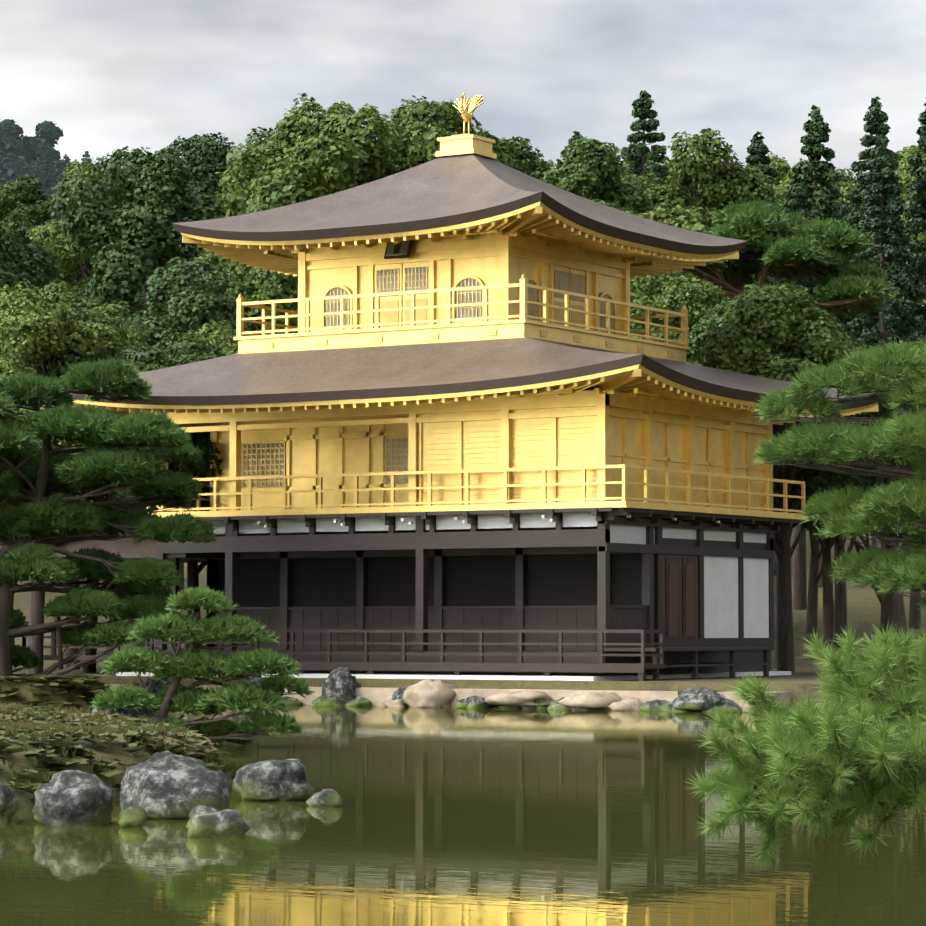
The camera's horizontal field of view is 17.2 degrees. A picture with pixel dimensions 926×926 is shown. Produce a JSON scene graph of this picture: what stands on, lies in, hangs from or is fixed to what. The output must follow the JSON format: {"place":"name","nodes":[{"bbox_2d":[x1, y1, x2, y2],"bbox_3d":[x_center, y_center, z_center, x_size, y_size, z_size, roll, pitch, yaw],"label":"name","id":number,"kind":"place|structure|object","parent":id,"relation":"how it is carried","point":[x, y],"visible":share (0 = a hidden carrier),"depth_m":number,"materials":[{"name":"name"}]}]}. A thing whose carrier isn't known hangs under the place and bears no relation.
{"place":"outdoors","nodes":[
{"label":"outdoors","id":0,"kind":"place"},
{"bbox_2d":[0,705,925,925],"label":"pond water","id":1,"kind":"structure","parent":0,"point":[448,816],"depth_m":23.06,"materials":[{"name":"green liquid"}]},
{"bbox_2d":[0,530,224,660],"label":"fishing deck","id":2,"kind":"object","parent":1,"relation":"on","point":[125,547],"visible":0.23,"depth_m":72.97,"materials":[{"name":"brown wood"}]},
{"bbox_2d":[0,667,741,837],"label":"rocks","id":3,"kind":"object","parent":1,"relation":"in","point":[167,785],"visible":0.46,"depth_m":26.99,"materials":[{"name":"grey stone"}]},
{"bbox_2d":[0,299,925,807],"bbox_3d":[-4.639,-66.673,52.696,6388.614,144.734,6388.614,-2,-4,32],"label":"ground","id":4,"kind":"structure","parent":0,"point":[864,611],"depth_m":64.24,"materials":[{"name":"brown soil"}]},
{"bbox_2d":[0,125,15,146],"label":"tree","id":5,"kind":"object","parent":4,"relation":"on","point":[9,128],"visible":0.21,"depth_m":897.43,"materials":[{"name":"green plant"}]},
{"bbox_2d":[0,119,27,157],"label":"tree","id":6,"kind":"object","parent":4,"relation":"on","point":[17,128],"visible":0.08,"depth_m":922.62,"materials":[{"name":"green plant"}]},
{"bbox_2d":[0,136,30,170],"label":"tree","id":7,"kind":"object","parent":4,"relation":"on","point":[12,149],"visible":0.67,"depth_m":866.14,"materials":[{"name":"green plant"}]},
{"bbox_2d":[0,160,31,185],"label":"tree","id":8,"kind":"object","parent":4,"relation":"on","point":[10,170],"visible":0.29,"depth_m":818.16,"materials":[{"name":"green plant"}]},
{"bbox_2d":[5,172,49,205],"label":"tree","id":9,"kind":"object","parent":4,"relation":"on","point":[17,175],"visible":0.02,"depth_m":809.66,"materials":[{"name":"green plant"}]},
{"bbox_2d":[0,415,58,551],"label":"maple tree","id":10,"kind":"object","parent":4,"relation":"on","point":[48,534],"visible":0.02,"depth_m":73.53,"materials":[{"name":"green plant"}]},
{"bbox_2d":[0,228,59,299],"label":"tree","id":11,"kind":"object","parent":4,"relation":"on","point":[31,265],"visible":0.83,"depth_m":128.42,"materials":[{"name":"green plant"}]},
{"bbox_2d":[26,159,41,169],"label":"tree","id":12,"kind":"object","parent":4,"relation":"on","point":[31,163],"depth_m":919.30,"materials":[{"name":"green plant"}]},
{"bbox_2d":[30,162,45,191],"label":"tree","id":13,"kind":"object","parent":4,"relation":"on","point":[35,172],"visible":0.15,"depth_m":831.86,"materials":[{"name":"green plant"}]},
{"bbox_2d":[30,157,48,193],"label":"tree","id":14,"kind":"object","parent":4,"relation":"on","point":[38,160],"visible":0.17,"depth_m":861.99,"materials":[{"name":"green plant"}]},
{"bbox_2d":[19,120,63,160],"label":"tree","id":15,"kind":"object","parent":4,"relation":"on","point":[50,132],"visible":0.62,"depth_m":954.15,"materials":[{"name":"green plant"}]},
{"bbox_2d":[0,487,87,645],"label":"oak tree","id":16,"kind":"object","parent":4,"relation":"on","point":[12,639],"depth_m":90.81,"materials":[{"name":"green plant"}]},
{"bbox_2d":[0,176,92,291],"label":"tree","id":17,"kind":"object","parent":4,"relation":"on","point":[20,215],"visible":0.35,"depth_m":154.91,"materials":[{"name":"green plant"}]},
{"bbox_2d":[40,140,53,160],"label":"tree","id":18,"kind":"object","parent":4,"relation":"on","point":[45,144],"visible":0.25,"depth_m":915.85,"materials":[{"name":"green plant"}]},
{"bbox_2d":[37,149,58,196],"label":"tree","id":19,"kind":"object","parent":4,"relation":"on","point":[45,162],"visible":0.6,"depth_m":847.33,"materials":[{"name":"green plant"}]},
{"bbox_2d":[51,147,56,161],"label":"tree","id":20,"kind":"object","parent":4,"relation":"on","point":[54,153],"visible":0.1,"depth_m":925.88,"materials":[{"name":"green plant"}]},
{"bbox_2d":[43,159,67,189],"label":"tree","id":21,"kind":"object","parent":4,"relation":"on","point":[60,165],"visible":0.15,"depth_m":903.16,"materials":[{"name":"green plant"}]},
{"bbox_2d":[56,599,63,669],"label":"pine support pole","id":22,"kind":"object","parent":4,"relation":"on","point":[60,650],"visible":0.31,"depth_m":65.66,"materials":[{"name":"brown wood"}]},
{"bbox_2d":[46,164,87,193],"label":"tree","id":23,"kind":"object","parent":4,"relation":"on","point":[61,175],"visible":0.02,"depth_m":861.24,"materials":[{"name":"green plant"}]},
{"bbox_2d":[0,308,134,495],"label":"oak tree","id":24,"kind":"object","parent":4,"relation":"on","point":[104,319],"visible":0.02,"depth_m":81.66,"materials":[{"name":"green plant"}]},
{"bbox_2d":[6,309,130,669],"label":"oak tree","id":25,"kind":"object","parent":4,"relation":"on","point":[69,651],"depth_m":81.61,"materials":[{"name":"brown plant"}]},
{"bbox_2d":[65,156,71,169],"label":"tree","id":26,"kind":"object","parent":4,"relation":"on","point":[67,159],"visible":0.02,"depth_m":933.04,"materials":[{"name":"green plant"}]},
{"bbox_2d":[55,253,96,296],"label":"oak tree","id":27,"kind":"object","parent":4,"relation":"on","point":[75,287],"visible":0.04,"depth_m":196.68,"materials":[{"name":"green plant"}]},
{"bbox_2d":[0,278,163,673],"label":"tree","id":28,"kind":"object","parent":4,"relation":"on","point":[37,328],"visible":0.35,"depth_m":73.78,"materials":[{"name":"green plant"}]},
{"bbox_2d":[81,151,91,164],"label":"tree","id":29,"kind":"object","parent":4,"relation":"on","point":[86,154],"visible":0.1,"depth_m":879.54,"materials":[{"name":"green plant"}]},
{"bbox_2d":[46,290,131,586],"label":"maple tree","id":30,"kind":"object","parent":4,"relation":"on","point":[112,310],"visible":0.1,"depth_m":111.33,"materials":[{"name":"green plant"}]},
{"bbox_2d":[28,155,172,304],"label":"tree","id":31,"kind":"object","parent":4,"relation":"on","point":[62,250],"visible":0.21,"depth_m":149.97,"materials":[{"name":"green plant"}]},
{"bbox_2d":[19,299,190,671],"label":"oak tree","id":32,"kind":"object","parent":4,"relation":"on","point":[79,316],"visible":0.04,"depth_m":75.35,"materials":[{"name":"green plant"}]},
{"bbox_2d":[0,357,217,675],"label":"black pine","id":33,"kind":"object","parent":4,"relation":"on","point":[37,463],"visible":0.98,"depth_m":65.57,"materials":[{"name":"green plant"}]},
{"bbox_2d":[0,673,235,799],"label":"ground cover","id":34,"kind":"object","parent":4,"relation":"on","point":[130,729],"visible":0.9,"depth_m":33.22,"materials":[{"name":"green plant"}]},
{"bbox_2d":[104,323,151,601],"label":"oak tree","id":35,"kind":"object","parent":4,"relation":"on","point":[134,334],"visible":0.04,"depth_m":100.25,"materials":[{"name":"green plant"}]},
{"bbox_2d":[48,146,223,321],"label":"tree","id":36,"kind":"object","parent":4,"relation":"on","point":[137,227],"visible":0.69,"depth_m":128.63,"materials":[{"name":"green plant"}]},
{"bbox_2d":[67,341,209,671],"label":"tree","id":37,"kind":"object","parent":4,"relation":"on","point":[142,352],"visible":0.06,"depth_m":74.14,"materials":[{"name":"green plant"}]},
{"bbox_2d":[110,329,234,648],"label":"oak tree","id":38,"kind":"object","parent":4,"relation":"on","point":[201,351],"visible":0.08,"depth_m":74.52,"materials":[{"name":"green plant"}]},
{"bbox_2d":[114,132,248,304],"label":"tree","id":39,"kind":"object","parent":4,"relation":"on","point":[204,155],"visible":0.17,"depth_m":147.68,"materials":[{"name":"green plant"}]},
{"bbox_2d":[110,257,257,591],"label":"tree","id":40,"kind":"object","parent":4,"relation":"on","point":[187,298],"visible":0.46,"depth_m":104.97,"materials":[{"name":"green plant"}]},
{"bbox_2d":[89,586,315,746],"bbox_3d":[-3.596,2.836,42.546,3.115,2.293,2.039,0,-3,0],"label":"islet pine","id":41,"kind":"object","parent":4,"relation":"on","point":[191,663],"visible":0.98,"depth_m":42.20,"materials":[{"name":"green plant"}]},
{"bbox_2d":[194,317,237,462],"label":"tree","id":42,"kind":"object","parent":4,"relation":"on","point":[229,343],"visible":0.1,"depth_m":92.58,"materials":[{"name":"green plant"}]},
{"bbox_2d":[165,125,277,330],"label":"oak tree","id":43,"kind":"object","parent":4,"relation":"on","point":[265,133],"depth_m":130.51,"materials":[{"name":"green plant"}]},
{"bbox_2d":[198,248,297,334],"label":"oak tree","id":44,"kind":"object","parent":4,"relation":"on","point":[251,284],"visible":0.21,"depth_m":113.92,"materials":[{"name":"green plant"}]},
{"bbox_2d":[268,326,297,334],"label":"tree","id":45,"kind":"object","parent":4,"relation":"on","point":[278,328],"depth_m":97.17,"materials":[{"name":"green plant"}]},
{"bbox_2d":[214,93,453,326],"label":"oak tree","id":46,"kind":"object","parent":4,"relation":"on","point":[304,155],"visible":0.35,"depth_m":127.04,"materials":[{"name":"green plant"}]},
{"bbox_2d":[373,95,533,176],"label":"oak tree","id":47,"kind":"object","parent":4,"relation":"on","point":[443,114],"visible":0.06,"depth_m":134.38,"materials":[{"name":"green plant"}]},
{"bbox_2d":[45,134,879,711],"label":"golden pavilion","id":48,"kind":"structure","parent":4,"relation":"on","point":[461,424],"depth_m":68.95,"materials":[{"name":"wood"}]},
{"bbox_2d":[453,92,483,134],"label":"phoenix statue","id":49,"kind":"object","parent":48,"relation":"on","point":[475,102],"visible":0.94,"depth_m":72.46,"materials":[{"name":"gold metal"}]},
{"bbox_2d":[477,134,555,179],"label":"oak tree","id":50,"kind":"object","parent":4,"relation":"on","point":[525,156],"depth_m":138.56,"materials":[{"name":"green plant"}]},
{"bbox_2d":[514,149,556,167],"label":"oak tree","id":51,"kind":"object","parent":4,"relation":"on","point":[539,158],"depth_m":208.64,"materials":[{"name":"green plant"}]},
{"bbox_2d":[567,131,580,144],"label":"cedar tree","id":52,"kind":"object","parent":4,"relation":"on","point":[576,135],"depth_m":214.38,"materials":[{"name":"green plant"}]},
{"bbox_2d":[539,135,677,214],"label":"tree","id":53,"kind":"object","parent":4,"relation":"on","point":[586,168],"visible":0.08,"depth_m":126.18,"materials":[{"name":"green plant"}]},
{"bbox_2d":[595,155,687,192],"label":"tree","id":54,"kind":"object","parent":4,"relation":"on","point":[647,161],"visible":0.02,"depth_m":201.48,"materials":[{"name":"green plant"}]},
{"bbox_2d":[621,90,670,184],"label":"cedar tree","id":55,"kind":"object","parent":4,"relation":"on","point":[642,106],"visible":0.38,"depth_m":146.10,"materials":[{"name":"green plant"}]},
{"bbox_2d":[630,271,724,355],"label":"tree","id":56,"kind":"object","parent":4,"relation":"on","point":[675,291],"visible":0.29,"depth_m":93.94,"materials":[{"name":"green plant"}]},
{"bbox_2d":[663,314,714,362],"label":"tree","id":57,"kind":"object","parent":4,"relation":"on","point":[705,320],"visible":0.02,"depth_m":92.25,"materials":[{"name":"green plant"}]},
{"bbox_2d":[620,126,779,228],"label":"tree","id":58,"kind":"object","parent":4,"relation":"on","point":[719,184],"visible":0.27,"depth_m":131.47,"materials":[{"name":"green plant"}]},
{"bbox_2d":[693,191,709,213],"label":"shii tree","id":59,"kind":"object","parent":4,"relation":"on","point":[704,207],"depth_m":204.48,"materials":[{"name":"green plant"}]},
{"bbox_2d":[686,300,735,364],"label":"tree","id":60,"kind":"object","parent":4,"relation":"on","point":[720,310],"visible":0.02,"depth_m":86.13,"materials":[{"name":"green plant"}]},
{"bbox_2d":[630,205,808,326],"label":"maple tree","id":61,"kind":"object","parent":4,"relation":"on","point":[695,218],"visible":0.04,"depth_m":114.61,"materials":[{"name":"green plant"}]},
{"bbox_2d":[745,131,776,204],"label":"tall cedar tree","id":62,"kind":"object","parent":4,"relation":"on","point":[757,150],"visible":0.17,"depth_m":139.27,"materials":[{"name":"green plant"}]},
{"bbox_2d":[633,199,899,563],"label":"red pine","id":63,"kind":"object","parent":4,"relation":"on","point":[780,245],"visible":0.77,"depth_m":98.12,"materials":[{"name":"green plant"}]},
{"bbox_2d":[759,151,792,187],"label":"tree","id":64,"kind":"object","parent":4,"relation":"on","point":[782,167],"visible":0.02,"depth_m":215.12,"materials":[{"name":"green plant"}]},
{"bbox_2d":[771,342,807,668],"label":"oak tree","id":65,"kind":"object","parent":4,"relation":"on","point":[774,651],"depth_m":83.33,"materials":[{"name":"brown plant"}]},
{"bbox_2d":[769,174,821,609],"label":"tall cedar tree","id":66,"kind":"object","parent":4,"relation":"on","point":[796,192],"visible":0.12,"depth_m":104.07,"materials":[{"name":"green plant"}]},
{"bbox_2d":[694,281,907,672],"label":"oak tree","id":67,"kind":"object","parent":4,"relation":"on","point":[750,334],"visible":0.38,"depth_m":75.11,"materials":[{"name":"green plant"}]},
{"bbox_2d":[776,483,846,667],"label":"oak tree","id":68,"kind":"object","parent":4,"relation":"on","point":[826,544],"depth_m":85.15,"materials":[{"name":"brown plant"}]},
{"bbox_2d":[806,520,833,633],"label":"maple tree","id":69,"kind":"object","parent":4,"relation":"on","point":[815,573],"depth_m":96.64,"materials":[{"name":"plant"}]},
{"bbox_2d":[792,105,860,587],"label":"tall cedar tree","id":70,"kind":"object","parent":4,"relation":"on","point":[814,150],"visible":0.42,"depth_m":116.09,"materials":[{"name":"green plant"}]},
{"bbox_2d":[752,338,925,613],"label":"black pine","id":71,"kind":"object","parent":4,"relation":"on","point":[854,440],"visible":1,"depth_m":24.11,"materials":[{"name":"green plant"}]},
{"bbox_2d":[773,403,921,659],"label":"oak tree","id":72,"kind":"object","parent":4,"relation":"on","point":[815,479],"visible":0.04,"depth_m":76.92,"materials":[{"name":"green plant"}]},
{"bbox_2d":[769,158,925,319],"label":"oak tree","id":73,"kind":"object","parent":4,"relation":"on","point":[846,183],"visible":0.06,"depth_m":181.56,"materials":[{"name":"green plant"}]},
{"bbox_2d":[796,361,925,636],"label":"pine tree","id":74,"kind":"object","parent":4,"relation":"on","point":[837,479],"depth_m":75.45,"materials":[{"name":"green plant"}]},
{"bbox_2d":[837,96,925,549],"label":"tall cedar tree","id":75,"kind":"object","parent":4,"relation":"on","point":[876,118],"visible":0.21,"depth_m":134.40,"materials":[{"name":"green plant"}]},
{"bbox_2d":[846,141,924,576],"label":"tall cedar tree","id":76,"kind":"object","parent":4,"relation":"on","point":[897,316],"visible":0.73,"depth_m":109.92,"materials":[{"name":"green plant"}]},
{"bbox_2d":[851,145,925,333],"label":"oak tree","id":77,"kind":"object","parent":4,"relation":"on","point":[907,152],"visible":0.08,"depth_m":173.31,"materials":[{"name":"green plant"}]},
{"bbox_2d":[854,339,925,644],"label":"oak tree","id":78,"kind":"object","parent":4,"relation":"on","point":[885,601],"depth_m":85.60,"materials":[{"name":"brown plant"}]},
{"bbox_2d":[884,338,924,628],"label":"oak tree","id":79,"kind":"object","parent":4,"relation":"on","point":[914,617],"depth_m":98.34,"materials":[{"name":"brown plant"}]},
{"bbox_2d":[886,103,925,345],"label":"tall cedar tree","id":80,"kind":"object","parent":4,"relation":"on","point":[915,209],"visible":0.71,"depth_m":112.91,"materials":[{"name":"green plant"}]},
{"bbox_2d":[0,0,925,192],"label":"sky","id":81,"kind":"structure","parent":0,"point":[111,75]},
{"bbox_2d":[683,618,925,874],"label":"pine boughs","id":82,"kind":"object","parent":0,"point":[868,743],"visible":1,"depth_m":10.02,"materials":[{"name":"green plant"}]}
]}

